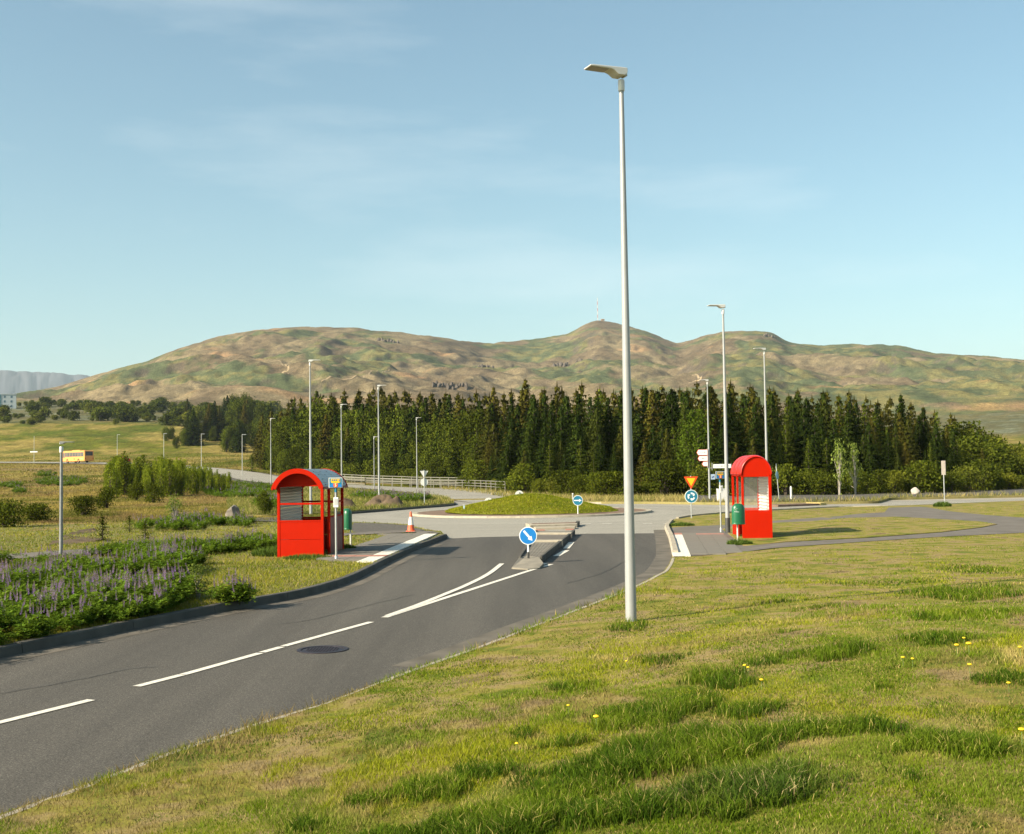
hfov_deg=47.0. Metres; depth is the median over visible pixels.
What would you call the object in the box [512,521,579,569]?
splitter island
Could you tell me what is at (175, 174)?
sky
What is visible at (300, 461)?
pine tree
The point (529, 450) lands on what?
spruce tree
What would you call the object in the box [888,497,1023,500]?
lay by
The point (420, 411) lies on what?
larch tree
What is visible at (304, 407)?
spruce tree
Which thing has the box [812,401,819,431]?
spruce tree
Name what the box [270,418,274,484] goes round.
street lamp
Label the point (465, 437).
pine tree
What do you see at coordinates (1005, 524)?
footpath
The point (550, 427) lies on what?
spruce tree
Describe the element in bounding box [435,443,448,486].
larch tree
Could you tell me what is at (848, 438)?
spruce tree
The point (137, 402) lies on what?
bush
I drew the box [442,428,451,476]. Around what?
larch tree
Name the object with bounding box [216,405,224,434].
spruce tree
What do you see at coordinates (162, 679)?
road marking
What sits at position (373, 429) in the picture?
pine tree
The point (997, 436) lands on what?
leafy tree
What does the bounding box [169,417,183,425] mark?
bush
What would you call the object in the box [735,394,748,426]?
spruce tree
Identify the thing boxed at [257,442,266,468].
spruce tree
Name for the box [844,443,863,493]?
birch sapling
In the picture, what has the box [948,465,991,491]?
bush
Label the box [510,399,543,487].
spruce tree
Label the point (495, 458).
spruce tree
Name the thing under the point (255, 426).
pine tree
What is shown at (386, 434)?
pine tree
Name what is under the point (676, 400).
spruce tree
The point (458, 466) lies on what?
spruce tree
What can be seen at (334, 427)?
spruce tree
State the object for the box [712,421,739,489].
spruce tree
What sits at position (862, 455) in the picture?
spruce tree
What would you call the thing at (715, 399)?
spruce tree
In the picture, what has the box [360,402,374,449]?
larch tree
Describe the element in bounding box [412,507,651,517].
kerb
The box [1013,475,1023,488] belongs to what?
bush
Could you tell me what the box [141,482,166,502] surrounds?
willow bush
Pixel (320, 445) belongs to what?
spruce tree
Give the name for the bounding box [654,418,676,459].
spruce tree
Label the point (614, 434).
spruce tree
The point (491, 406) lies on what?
spruce tree
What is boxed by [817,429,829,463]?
spruce tree
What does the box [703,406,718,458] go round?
spruce tree
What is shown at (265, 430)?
pine tree
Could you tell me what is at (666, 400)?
spruce tree
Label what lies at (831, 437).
spruce tree
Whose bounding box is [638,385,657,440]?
spruce tree
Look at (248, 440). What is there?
pine tree
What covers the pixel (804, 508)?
kerb
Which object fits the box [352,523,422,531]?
gravel strip
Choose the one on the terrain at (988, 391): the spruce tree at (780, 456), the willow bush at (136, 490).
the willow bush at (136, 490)
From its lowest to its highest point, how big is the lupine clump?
0.691 m
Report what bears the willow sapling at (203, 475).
on the terrain at (988, 391)
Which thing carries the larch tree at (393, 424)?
on the terrain at (988, 391)
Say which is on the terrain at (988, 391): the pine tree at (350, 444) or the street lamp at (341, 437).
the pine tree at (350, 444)
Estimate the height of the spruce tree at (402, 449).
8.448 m
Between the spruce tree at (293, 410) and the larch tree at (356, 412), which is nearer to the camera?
the larch tree at (356, 412)
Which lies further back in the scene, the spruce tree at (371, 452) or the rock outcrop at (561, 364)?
the rock outcrop at (561, 364)
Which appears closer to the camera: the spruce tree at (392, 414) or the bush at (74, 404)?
the spruce tree at (392, 414)
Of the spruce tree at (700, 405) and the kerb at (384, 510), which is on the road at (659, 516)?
the kerb at (384, 510)
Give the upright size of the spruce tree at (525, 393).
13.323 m
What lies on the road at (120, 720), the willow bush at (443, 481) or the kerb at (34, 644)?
the kerb at (34, 644)
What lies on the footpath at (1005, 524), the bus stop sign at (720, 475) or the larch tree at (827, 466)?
the bus stop sign at (720, 475)
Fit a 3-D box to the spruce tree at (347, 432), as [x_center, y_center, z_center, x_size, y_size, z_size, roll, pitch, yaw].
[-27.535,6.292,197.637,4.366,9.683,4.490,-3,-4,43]
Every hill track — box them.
[270,360,288,373]
[321,369,389,381]
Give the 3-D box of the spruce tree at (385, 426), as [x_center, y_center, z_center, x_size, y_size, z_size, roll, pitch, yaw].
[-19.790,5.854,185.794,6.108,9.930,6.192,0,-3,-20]
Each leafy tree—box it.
[939,420,993,445]
[945,435,1005,471]
[959,454,987,489]
[981,442,1015,459]
[982,433,1011,444]
[983,438,1013,452]
[985,446,1023,476]
[1002,445,1023,457]
[1006,444,1023,455]
[1013,454,1023,474]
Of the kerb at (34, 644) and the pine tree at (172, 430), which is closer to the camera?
the kerb at (34, 644)
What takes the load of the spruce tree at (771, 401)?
on the verge at (829, 502)
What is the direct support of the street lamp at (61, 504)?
on the verge at (161, 536)
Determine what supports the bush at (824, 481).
on the verge at (829, 502)
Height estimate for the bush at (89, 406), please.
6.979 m
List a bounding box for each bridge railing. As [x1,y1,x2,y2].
[340,474,457,487]
[342,476,365,484]
[365,477,504,491]
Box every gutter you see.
[0,544,441,663]
[392,530,671,666]
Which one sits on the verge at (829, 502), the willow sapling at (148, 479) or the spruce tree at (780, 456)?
the spruce tree at (780, 456)
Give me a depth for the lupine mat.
119.59 m
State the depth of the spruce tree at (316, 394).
219.14 m
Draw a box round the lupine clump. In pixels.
[196,568,261,604]
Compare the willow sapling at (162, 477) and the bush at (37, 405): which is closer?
the willow sapling at (162, 477)
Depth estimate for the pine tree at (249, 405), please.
575.98 m
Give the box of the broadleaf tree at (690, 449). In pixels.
[673,409,721,494]
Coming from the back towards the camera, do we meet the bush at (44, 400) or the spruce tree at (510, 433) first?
the bush at (44, 400)
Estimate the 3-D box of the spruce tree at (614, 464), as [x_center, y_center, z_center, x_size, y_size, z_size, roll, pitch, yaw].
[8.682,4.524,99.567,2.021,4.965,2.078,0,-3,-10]
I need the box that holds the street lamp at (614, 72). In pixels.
[584,64,636,621]
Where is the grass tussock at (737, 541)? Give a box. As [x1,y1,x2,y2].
[726,537,752,544]
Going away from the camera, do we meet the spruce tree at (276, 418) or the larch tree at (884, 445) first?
the larch tree at (884, 445)
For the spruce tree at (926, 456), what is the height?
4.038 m
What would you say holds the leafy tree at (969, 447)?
on the verge at (829, 502)
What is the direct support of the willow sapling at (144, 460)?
on the terrain at (988, 391)
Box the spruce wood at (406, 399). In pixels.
[248,379,981,462]
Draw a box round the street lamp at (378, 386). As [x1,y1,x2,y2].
[377,385,385,494]
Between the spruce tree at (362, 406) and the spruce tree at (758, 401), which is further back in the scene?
the spruce tree at (362, 406)
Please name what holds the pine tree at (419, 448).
on the terrain at (988, 391)
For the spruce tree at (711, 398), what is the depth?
113.89 m
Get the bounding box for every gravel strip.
[231,517,276,520]
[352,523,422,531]
[697,488,1023,501]
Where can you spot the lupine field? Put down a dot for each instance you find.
(52, 591)
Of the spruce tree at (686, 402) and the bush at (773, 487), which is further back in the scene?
the spruce tree at (686, 402)
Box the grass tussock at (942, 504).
[933,500,951,506]
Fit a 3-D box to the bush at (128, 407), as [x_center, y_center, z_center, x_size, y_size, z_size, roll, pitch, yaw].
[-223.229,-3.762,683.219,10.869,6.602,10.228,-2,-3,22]
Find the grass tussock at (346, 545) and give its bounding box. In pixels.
[344,541,355,548]
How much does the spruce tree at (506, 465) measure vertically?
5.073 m
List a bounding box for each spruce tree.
[178,413,189,443]
[181,398,189,413]
[181,408,204,446]
[200,403,218,438]
[201,402,211,432]
[203,403,223,441]
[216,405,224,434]
[220,397,225,417]
[221,395,228,421]
[227,420,247,452]
[239,405,250,443]
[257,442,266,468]
[261,416,278,463]
[263,406,273,425]
[285,407,296,435]
[286,439,291,452]
[287,415,296,439]
[294,404,306,445]
[301,433,308,453]
[307,425,317,450]
[308,390,319,417]
[313,397,340,452]
[314,415,330,456]
[318,441,325,459]
[322,417,332,443]
[324,415,340,462]
[326,441,334,463]
[333,399,347,458]
[342,448,351,480]
[344,426,355,460]
[351,397,360,439]
[354,402,366,431]
[354,415,373,475]
[354,444,363,478]
[354,454,365,481]
[363,436,377,473]
[377,424,390,482]
[379,394,394,421]
[382,408,390,421]
[387,411,399,434]
[387,431,411,483]
[401,405,412,436]
[404,454,414,484]
[407,406,421,440]
[408,424,427,483]
[417,397,435,428]
[422,431,441,485]
[433,399,445,422]
[439,400,446,424]
[441,393,455,431]
[447,453,460,486]
[450,432,464,487]
[451,401,462,431]
[457,400,468,430]
[467,408,497,482]
[469,422,502,486]
[472,400,483,438]
[477,386,502,447]
[479,401,498,448]
[479,436,495,489]
[481,440,501,487]
[483,456,495,488]
[487,404,525,484]
[488,424,522,489]
[491,378,540,470]
[493,449,513,488]
[495,416,519,478]
[496,415,505,455]
[498,396,514,457]
[498,414,507,442]
[499,438,516,479]
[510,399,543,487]
[511,449,534,492]
[513,393,542,466]
[517,428,538,492]
[521,434,536,479]
[533,422,557,491]
[534,435,542,479]
[535,399,563,460]
[537,394,549,431]
[537,409,557,466]
[547,406,571,472]
[551,452,570,494]
[552,398,563,430]
[552,441,565,473]
[553,396,580,445]
[554,397,572,435]
[556,416,591,480]
[563,419,588,474]
[566,393,586,454]
[580,397,604,445]
[581,415,607,469]
[583,406,611,478]
[588,435,611,487]
[593,395,605,436]
[599,398,617,459]
[604,418,618,466]
[606,393,636,441]
[608,398,644,454]
[608,443,621,473]
[609,424,634,470]
[616,391,632,427]
[619,448,638,492]
[632,399,642,429]
[632,411,652,484]
[633,442,656,493]
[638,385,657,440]
[638,426,664,489]
[639,390,663,458]
[653,388,665,425]
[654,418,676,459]
[656,386,679,459]
[657,428,676,491]
[659,392,674,435]
[665,390,679,419]
[670,402,690,465]
[672,391,694,461]
[677,392,692,422]
[695,399,714,458]
[701,386,720,442]
[701,394,718,443]
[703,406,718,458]
[704,384,720,426]
[712,402,744,465]
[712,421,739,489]
[713,398,741,436]
[715,405,745,454]
[716,393,735,428]
[719,390,745,456]
[728,443,740,494]
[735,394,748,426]
[736,393,760,446]
[739,393,764,456]
[740,397,762,454]
[741,402,770,457]
[746,435,758,493]
[755,396,764,428]
[759,399,779,434]
[761,393,781,450]
[761,423,778,485]
[763,423,778,487]
[768,416,777,457]
[771,437,789,492]
[778,396,801,445]
[781,402,802,461]
[781,423,804,474]
[791,406,816,471]
[793,392,802,424]
[796,400,816,452]
[797,397,815,452]
[801,417,831,492]
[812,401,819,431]
[816,399,840,449]
[817,392,829,428]
[817,413,831,456]
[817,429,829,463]
[821,417,850,489]
[835,404,843,435]
[839,412,859,478]
[840,401,862,451]
[842,423,858,464]
[846,452,859,492]
[851,403,866,446]
[856,434,876,474]
[857,423,886,470]
[862,446,878,488]
[865,418,882,466]
[872,405,889,457]
[878,410,890,457]
[878,433,902,489]
[888,395,914,444]
[890,406,906,448]
[890,411,907,454]
[890,424,902,460]
[892,452,905,491]
[897,419,921,479]
[899,442,915,485]
[911,415,935,463]
[911,419,925,451]
[913,408,931,452]
[921,407,932,440]
[922,450,934,491]
[927,426,947,474]
[928,421,946,454]
[941,439,970,488]
[942,426,949,451]
[944,428,959,460]
[946,454,957,478]
[949,428,964,460]
[978,449,993,485]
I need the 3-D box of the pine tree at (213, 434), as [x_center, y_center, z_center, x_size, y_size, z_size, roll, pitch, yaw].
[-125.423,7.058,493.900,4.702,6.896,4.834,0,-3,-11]
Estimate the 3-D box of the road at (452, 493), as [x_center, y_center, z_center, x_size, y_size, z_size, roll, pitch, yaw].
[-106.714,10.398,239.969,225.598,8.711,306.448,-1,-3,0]
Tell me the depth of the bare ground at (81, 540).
43.09 m
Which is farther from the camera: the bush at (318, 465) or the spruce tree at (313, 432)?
the spruce tree at (313, 432)
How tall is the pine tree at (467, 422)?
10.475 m
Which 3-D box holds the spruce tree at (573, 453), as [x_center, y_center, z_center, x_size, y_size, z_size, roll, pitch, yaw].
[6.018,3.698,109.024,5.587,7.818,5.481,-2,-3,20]
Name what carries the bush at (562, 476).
on the verge at (829, 502)
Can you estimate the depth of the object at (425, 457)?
165.27 m
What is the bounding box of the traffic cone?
[406,512,415,531]
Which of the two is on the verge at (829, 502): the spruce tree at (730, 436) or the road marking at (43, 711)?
the spruce tree at (730, 436)
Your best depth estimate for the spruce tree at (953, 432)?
111.99 m
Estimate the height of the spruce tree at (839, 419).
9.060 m
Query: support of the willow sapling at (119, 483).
on the terrain at (988, 391)
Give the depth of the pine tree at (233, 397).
628.58 m
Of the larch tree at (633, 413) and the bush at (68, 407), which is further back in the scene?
the bush at (68, 407)
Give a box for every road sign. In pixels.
[420,470,427,502]
[519,527,536,557]
[573,495,582,513]
[684,476,697,517]
[776,464,779,498]
[941,461,945,501]
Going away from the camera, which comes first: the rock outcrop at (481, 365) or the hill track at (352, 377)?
the hill track at (352, 377)
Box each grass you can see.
[0,452,333,523]
[441,484,1023,502]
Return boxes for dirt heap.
[331,498,354,506]
[364,494,403,506]
[698,494,736,498]
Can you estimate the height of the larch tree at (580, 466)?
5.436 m
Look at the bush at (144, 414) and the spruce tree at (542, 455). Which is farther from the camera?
the bush at (144, 414)
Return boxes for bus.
[63,450,93,462]
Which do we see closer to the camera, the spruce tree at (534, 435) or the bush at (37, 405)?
the spruce tree at (534, 435)
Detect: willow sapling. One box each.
[103,462,119,497]
[112,458,125,494]
[112,467,122,496]
[118,451,133,494]
[126,464,136,493]
[130,466,140,481]
[133,458,143,480]
[133,474,139,483]
[139,454,147,467]
[141,465,151,493]
[143,468,151,495]
[147,460,153,492]
[151,461,157,482]
[155,456,165,473]
[155,466,168,496]
[157,459,166,491]
[164,459,178,495]
[172,467,180,495]
[177,458,185,493]
[177,462,185,495]
[182,459,187,491]
[185,466,200,493]
[186,466,191,489]
[194,473,199,492]
[196,468,204,490]
[199,473,201,491]
[200,466,206,486]
[203,465,207,486]
[205,470,210,487]
[216,473,222,491]
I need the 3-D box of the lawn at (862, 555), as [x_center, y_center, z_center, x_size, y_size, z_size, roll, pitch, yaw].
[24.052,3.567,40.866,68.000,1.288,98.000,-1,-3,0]
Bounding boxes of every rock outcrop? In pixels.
[377,337,399,342]
[432,380,467,389]
[478,364,493,367]
[553,358,581,366]
[763,333,775,338]
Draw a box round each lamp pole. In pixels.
[201,434,201,465]
[242,434,245,474]
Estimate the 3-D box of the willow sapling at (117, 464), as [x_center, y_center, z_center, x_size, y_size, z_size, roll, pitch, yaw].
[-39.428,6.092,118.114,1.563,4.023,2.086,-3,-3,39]
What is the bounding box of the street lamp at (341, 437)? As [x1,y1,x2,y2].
[340,404,347,475]
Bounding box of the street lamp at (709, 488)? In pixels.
[704,379,710,498]
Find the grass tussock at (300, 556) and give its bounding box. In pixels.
[282,552,332,559]
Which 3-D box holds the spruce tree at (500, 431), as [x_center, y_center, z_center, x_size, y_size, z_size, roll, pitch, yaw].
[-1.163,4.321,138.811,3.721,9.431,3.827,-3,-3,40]
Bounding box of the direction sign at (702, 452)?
[696,449,707,466]
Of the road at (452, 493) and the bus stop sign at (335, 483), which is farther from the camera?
the road at (452, 493)
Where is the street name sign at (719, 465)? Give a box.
[713,464,730,467]
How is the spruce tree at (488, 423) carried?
on the verge at (829, 502)
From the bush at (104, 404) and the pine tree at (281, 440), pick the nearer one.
the pine tree at (281, 440)
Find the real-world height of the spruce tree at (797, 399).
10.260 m
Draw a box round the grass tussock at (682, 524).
[669,521,694,525]
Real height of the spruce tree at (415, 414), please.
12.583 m
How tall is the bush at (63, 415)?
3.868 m
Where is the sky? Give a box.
[0,0,1023,375]
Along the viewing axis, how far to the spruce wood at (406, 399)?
141.00 m
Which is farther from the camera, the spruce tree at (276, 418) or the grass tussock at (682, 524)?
the spruce tree at (276, 418)
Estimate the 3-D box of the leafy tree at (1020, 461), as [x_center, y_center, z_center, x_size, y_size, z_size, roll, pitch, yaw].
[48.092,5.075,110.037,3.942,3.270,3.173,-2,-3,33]
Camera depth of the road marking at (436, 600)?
24.26 m
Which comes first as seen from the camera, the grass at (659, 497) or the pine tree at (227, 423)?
the grass at (659, 497)
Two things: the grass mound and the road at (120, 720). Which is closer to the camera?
the road at (120, 720)
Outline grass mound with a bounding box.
[448,494,612,514]
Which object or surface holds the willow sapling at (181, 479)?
on the terrain at (988, 391)
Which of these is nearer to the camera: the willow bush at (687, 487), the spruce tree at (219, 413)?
the willow bush at (687, 487)
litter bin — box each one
[344,508,351,543]
[732,503,744,536]
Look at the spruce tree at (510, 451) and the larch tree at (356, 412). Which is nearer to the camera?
the spruce tree at (510, 451)
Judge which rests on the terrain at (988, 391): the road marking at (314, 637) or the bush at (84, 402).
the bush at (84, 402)
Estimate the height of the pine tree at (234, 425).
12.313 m
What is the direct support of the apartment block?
on the terrain at (988, 391)
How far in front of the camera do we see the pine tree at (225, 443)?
432.57 m
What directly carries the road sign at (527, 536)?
on the splitter island at (544, 546)
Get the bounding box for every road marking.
[0,699,92,722]
[134,674,182,685]
[181,653,261,674]
[260,647,282,651]
[281,622,371,645]
[383,564,552,616]
[384,563,503,615]
[554,550,568,555]
[564,542,573,547]
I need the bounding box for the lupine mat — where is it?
[0,469,433,508]
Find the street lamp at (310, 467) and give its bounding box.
[308,360,320,513]
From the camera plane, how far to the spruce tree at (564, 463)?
103.88 m
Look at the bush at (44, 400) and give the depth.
793.15 m
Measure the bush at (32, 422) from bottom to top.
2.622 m
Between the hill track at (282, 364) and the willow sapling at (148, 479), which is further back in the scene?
the hill track at (282, 364)
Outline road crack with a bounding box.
[6,667,143,692]
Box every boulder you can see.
[225,505,239,516]
[911,487,919,493]
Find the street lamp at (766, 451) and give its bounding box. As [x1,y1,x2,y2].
[753,348,767,460]
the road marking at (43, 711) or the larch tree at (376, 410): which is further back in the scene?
the larch tree at (376, 410)
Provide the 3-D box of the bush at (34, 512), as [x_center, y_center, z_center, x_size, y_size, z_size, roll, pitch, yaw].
[-25.264,5.034,61.861,2.746,1.111,2.521,2,-4,-44]
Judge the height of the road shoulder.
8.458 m
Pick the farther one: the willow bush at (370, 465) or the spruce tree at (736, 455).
the willow bush at (370, 465)
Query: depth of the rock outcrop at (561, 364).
2011.82 m
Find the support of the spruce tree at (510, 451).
on the verge at (829, 502)
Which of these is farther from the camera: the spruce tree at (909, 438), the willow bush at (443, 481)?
the willow bush at (443, 481)
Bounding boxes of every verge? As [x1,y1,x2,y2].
[0,522,442,643]
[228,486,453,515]
[440,487,1023,504]
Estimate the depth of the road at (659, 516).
58.89 m
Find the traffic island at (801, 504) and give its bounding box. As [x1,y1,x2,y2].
[772,502,826,506]
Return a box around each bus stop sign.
[329,478,341,558]
[716,471,724,531]
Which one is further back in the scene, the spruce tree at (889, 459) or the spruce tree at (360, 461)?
the spruce tree at (360, 461)
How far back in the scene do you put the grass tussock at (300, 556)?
32.64 m
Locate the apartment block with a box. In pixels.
[0,394,16,408]
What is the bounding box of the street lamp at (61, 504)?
[59,441,73,554]
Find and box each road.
[0,462,512,502]
[0,533,655,813]
[273,499,1023,537]
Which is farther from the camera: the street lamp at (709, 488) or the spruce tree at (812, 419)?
the spruce tree at (812, 419)
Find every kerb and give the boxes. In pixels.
[0,534,447,657]
[0,558,673,818]
[308,502,455,514]
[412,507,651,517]
[665,519,677,551]
[676,500,1023,518]
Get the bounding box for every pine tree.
[161,426,171,440]
[169,426,174,438]
[172,435,179,448]
[180,429,189,444]
[188,414,202,432]
[208,426,217,440]
[218,421,224,432]
[218,426,236,451]
[222,421,232,432]
[224,399,249,428]
[225,393,239,403]
[225,401,233,421]
[229,420,247,450]
[236,392,252,418]
[236,403,253,423]
[241,396,256,417]
[241,399,253,420]
[243,423,253,445]
[247,418,262,448]
[251,400,273,423]
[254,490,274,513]
[260,411,286,445]
[261,418,290,457]
[265,416,290,449]
[267,446,283,471]
[268,426,282,452]
[272,429,289,451]
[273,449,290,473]
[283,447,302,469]
[284,411,307,449]
[291,416,320,452]
[293,395,338,452]
[295,453,308,468]
[299,403,349,445]
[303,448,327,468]
[327,409,360,451]
[335,436,356,465]
[349,404,385,450]
[359,418,390,459]
[371,407,418,437]
[373,427,407,457]
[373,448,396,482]
[380,434,404,480]
[399,442,422,472]
[404,422,430,451]
[408,442,428,468]
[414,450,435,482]
[420,420,448,459]
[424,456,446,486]
[431,412,461,459]
[431,420,460,473]
[442,409,485,486]
[443,447,460,481]
[449,410,484,463]
[458,437,483,476]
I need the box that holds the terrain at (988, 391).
[0,320,1023,554]
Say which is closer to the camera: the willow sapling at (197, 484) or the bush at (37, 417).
the willow sapling at (197, 484)
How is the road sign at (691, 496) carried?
on the lawn at (862, 555)
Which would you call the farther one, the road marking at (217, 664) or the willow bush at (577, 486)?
the willow bush at (577, 486)
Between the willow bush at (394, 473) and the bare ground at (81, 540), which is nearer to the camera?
the bare ground at (81, 540)
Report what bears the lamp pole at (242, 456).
on the road shoulder
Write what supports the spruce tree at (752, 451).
on the verge at (829, 502)
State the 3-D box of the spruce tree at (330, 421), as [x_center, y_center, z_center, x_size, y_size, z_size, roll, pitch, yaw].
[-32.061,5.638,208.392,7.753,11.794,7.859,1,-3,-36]
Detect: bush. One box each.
[0,404,11,411]
[0,407,10,415]
[0,416,11,422]
[0,498,28,526]
[16,502,56,521]
[23,404,36,413]
[24,401,41,410]
[27,420,36,424]
[28,410,37,417]
[31,413,45,421]
[37,396,53,405]
[38,406,52,416]
[50,415,59,419]
[54,399,66,406]
[59,412,67,417]
[63,404,72,410]
[65,411,79,420]
[65,495,99,515]
[69,402,78,409]
[77,399,93,409]
[82,402,96,412]
[86,406,116,420]
[92,487,116,508]
[95,403,111,408]
[106,401,115,407]
[114,401,127,406]
[114,407,140,421]
[117,405,132,411]
[123,483,145,500]
[135,400,141,405]
[136,404,157,415]
[140,413,153,419]
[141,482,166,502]
[143,416,151,420]
[149,397,171,409]
[149,400,163,411]
[154,413,175,424]
[156,407,164,412]
[167,406,184,416]
[168,402,175,408]
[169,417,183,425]
[176,401,193,405]
[178,409,202,422]
[197,405,211,417]
[263,455,278,472]
[267,400,282,410]
[313,460,337,468]
[321,459,348,475]
[338,462,365,481]
[355,460,377,482]
[380,472,393,483]
[389,468,403,482]
[397,468,423,485]
[418,473,435,486]
[436,476,447,487]
[455,476,468,486]
[460,459,489,488]
[488,479,498,490]
[495,478,512,490]
[500,462,536,492]
[529,478,549,493]
[544,478,572,494]
[546,469,588,494]
[565,474,589,494]
[582,472,600,494]
[585,471,623,495]
[599,471,639,496]
[633,485,645,495]
[637,459,688,495]
[639,481,657,495]
[662,461,690,493]
[672,461,731,495]
[713,478,739,496]
[716,460,775,495]
[745,479,764,495]
[762,480,781,494]
[771,463,805,494]
[793,472,816,493]
[800,470,846,494]
[829,480,853,494]
[835,468,872,493]
[852,476,880,493]
[866,469,898,492]
[881,470,911,493]
[900,460,947,492]
[900,480,911,492]
[922,474,949,492]
[932,471,969,492]
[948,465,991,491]
[955,458,1006,489]
[988,475,1008,489]
[999,472,1023,488]
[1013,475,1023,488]
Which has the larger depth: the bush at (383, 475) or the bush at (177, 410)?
the bush at (177, 410)
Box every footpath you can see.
[0,548,96,558]
[344,530,438,535]
[670,507,1023,556]
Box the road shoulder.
[58,463,496,492]
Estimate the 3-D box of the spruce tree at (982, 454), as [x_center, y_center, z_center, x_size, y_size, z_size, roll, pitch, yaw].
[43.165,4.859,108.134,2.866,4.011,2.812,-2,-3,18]
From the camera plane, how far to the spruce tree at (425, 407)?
183.15 m
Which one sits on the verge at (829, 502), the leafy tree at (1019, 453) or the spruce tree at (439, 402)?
the leafy tree at (1019, 453)
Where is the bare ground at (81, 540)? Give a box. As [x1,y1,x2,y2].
[48,528,110,544]
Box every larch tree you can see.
[288,396,298,419]
[289,423,296,447]
[313,420,325,453]
[329,433,337,457]
[348,410,360,459]
[350,421,361,465]
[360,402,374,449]
[373,405,380,421]
[391,420,395,433]
[392,401,404,432]
[395,410,409,436]
[406,398,417,432]
[415,401,427,426]
[431,411,437,424]
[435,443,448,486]
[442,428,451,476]
[463,448,476,488]
[465,422,481,474]
[467,444,480,483]
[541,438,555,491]
[571,439,589,493]
[574,393,586,435]
[597,389,604,427]
[631,404,643,449]
[669,427,680,461]
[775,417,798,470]
[778,399,795,445]
[801,438,817,493]
[819,437,835,492]
[832,395,845,434]
[859,404,870,431]
[872,409,883,467]
[878,427,892,466]
[927,443,939,473]
[932,412,944,443]
[952,437,962,463]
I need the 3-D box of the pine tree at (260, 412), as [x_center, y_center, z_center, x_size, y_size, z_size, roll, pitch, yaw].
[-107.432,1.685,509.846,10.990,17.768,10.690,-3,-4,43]
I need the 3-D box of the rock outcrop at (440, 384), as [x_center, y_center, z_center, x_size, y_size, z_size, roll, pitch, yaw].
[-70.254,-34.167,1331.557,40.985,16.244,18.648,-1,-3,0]
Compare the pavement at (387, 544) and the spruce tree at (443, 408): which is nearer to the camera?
the pavement at (387, 544)
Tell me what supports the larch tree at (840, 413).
on the verge at (829, 502)
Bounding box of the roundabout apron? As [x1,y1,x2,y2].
[418,508,645,515]
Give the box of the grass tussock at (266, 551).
[251,544,276,556]
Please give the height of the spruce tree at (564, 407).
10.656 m
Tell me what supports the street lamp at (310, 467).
on the road at (659, 516)
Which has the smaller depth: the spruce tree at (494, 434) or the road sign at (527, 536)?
the road sign at (527, 536)
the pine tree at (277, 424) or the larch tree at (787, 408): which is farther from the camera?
the pine tree at (277, 424)
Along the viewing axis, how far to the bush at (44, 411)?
654.57 m
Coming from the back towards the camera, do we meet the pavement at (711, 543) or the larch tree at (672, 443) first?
the larch tree at (672, 443)
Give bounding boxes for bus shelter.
[271,468,347,556]
[730,455,772,537]
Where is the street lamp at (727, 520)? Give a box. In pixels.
[707,304,729,532]
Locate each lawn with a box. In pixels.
[0,501,1023,833]
[723,517,996,545]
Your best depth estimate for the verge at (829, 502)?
82.06 m
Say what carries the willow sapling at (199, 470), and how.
on the terrain at (988, 391)
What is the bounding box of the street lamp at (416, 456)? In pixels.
[416,417,420,487]
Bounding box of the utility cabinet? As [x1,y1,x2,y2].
[717,489,724,500]
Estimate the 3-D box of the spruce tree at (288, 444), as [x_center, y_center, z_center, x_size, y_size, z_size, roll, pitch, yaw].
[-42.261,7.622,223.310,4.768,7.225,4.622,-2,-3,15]
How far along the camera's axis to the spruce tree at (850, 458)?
99.22 m
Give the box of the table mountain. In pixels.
[0,370,89,393]
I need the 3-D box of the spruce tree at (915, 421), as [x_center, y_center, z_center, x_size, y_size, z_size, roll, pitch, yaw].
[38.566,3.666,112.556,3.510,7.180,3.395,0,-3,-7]
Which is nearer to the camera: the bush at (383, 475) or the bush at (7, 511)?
the bush at (7, 511)
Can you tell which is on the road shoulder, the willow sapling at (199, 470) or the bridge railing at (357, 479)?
the bridge railing at (357, 479)
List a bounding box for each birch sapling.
[165,493,186,520]
[185,563,211,597]
[830,438,848,494]
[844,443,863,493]
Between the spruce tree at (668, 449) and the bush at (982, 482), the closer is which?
the spruce tree at (668, 449)
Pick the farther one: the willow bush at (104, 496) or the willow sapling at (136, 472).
the willow sapling at (136, 472)
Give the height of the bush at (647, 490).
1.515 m
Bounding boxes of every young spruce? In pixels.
[91,515,112,540]
[123,516,135,532]
[138,520,151,540]
[245,454,258,471]
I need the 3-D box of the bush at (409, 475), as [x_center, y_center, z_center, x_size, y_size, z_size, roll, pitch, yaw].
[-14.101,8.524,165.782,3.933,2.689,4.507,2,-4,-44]
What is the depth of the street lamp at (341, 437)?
112.99 m
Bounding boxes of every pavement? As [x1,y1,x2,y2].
[316,532,437,562]
[670,532,741,556]
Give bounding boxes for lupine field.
[0,508,276,644]
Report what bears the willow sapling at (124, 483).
on the terrain at (988, 391)
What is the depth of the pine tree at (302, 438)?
213.12 m
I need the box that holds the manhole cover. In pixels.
[297,645,347,653]
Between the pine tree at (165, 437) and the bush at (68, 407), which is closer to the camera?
the pine tree at (165, 437)
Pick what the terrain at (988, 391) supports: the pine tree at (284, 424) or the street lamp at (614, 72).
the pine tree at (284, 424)
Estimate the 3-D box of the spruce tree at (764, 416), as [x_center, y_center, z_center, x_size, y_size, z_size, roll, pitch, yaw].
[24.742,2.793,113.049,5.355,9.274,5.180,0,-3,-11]
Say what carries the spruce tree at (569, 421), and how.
on the verge at (829, 502)

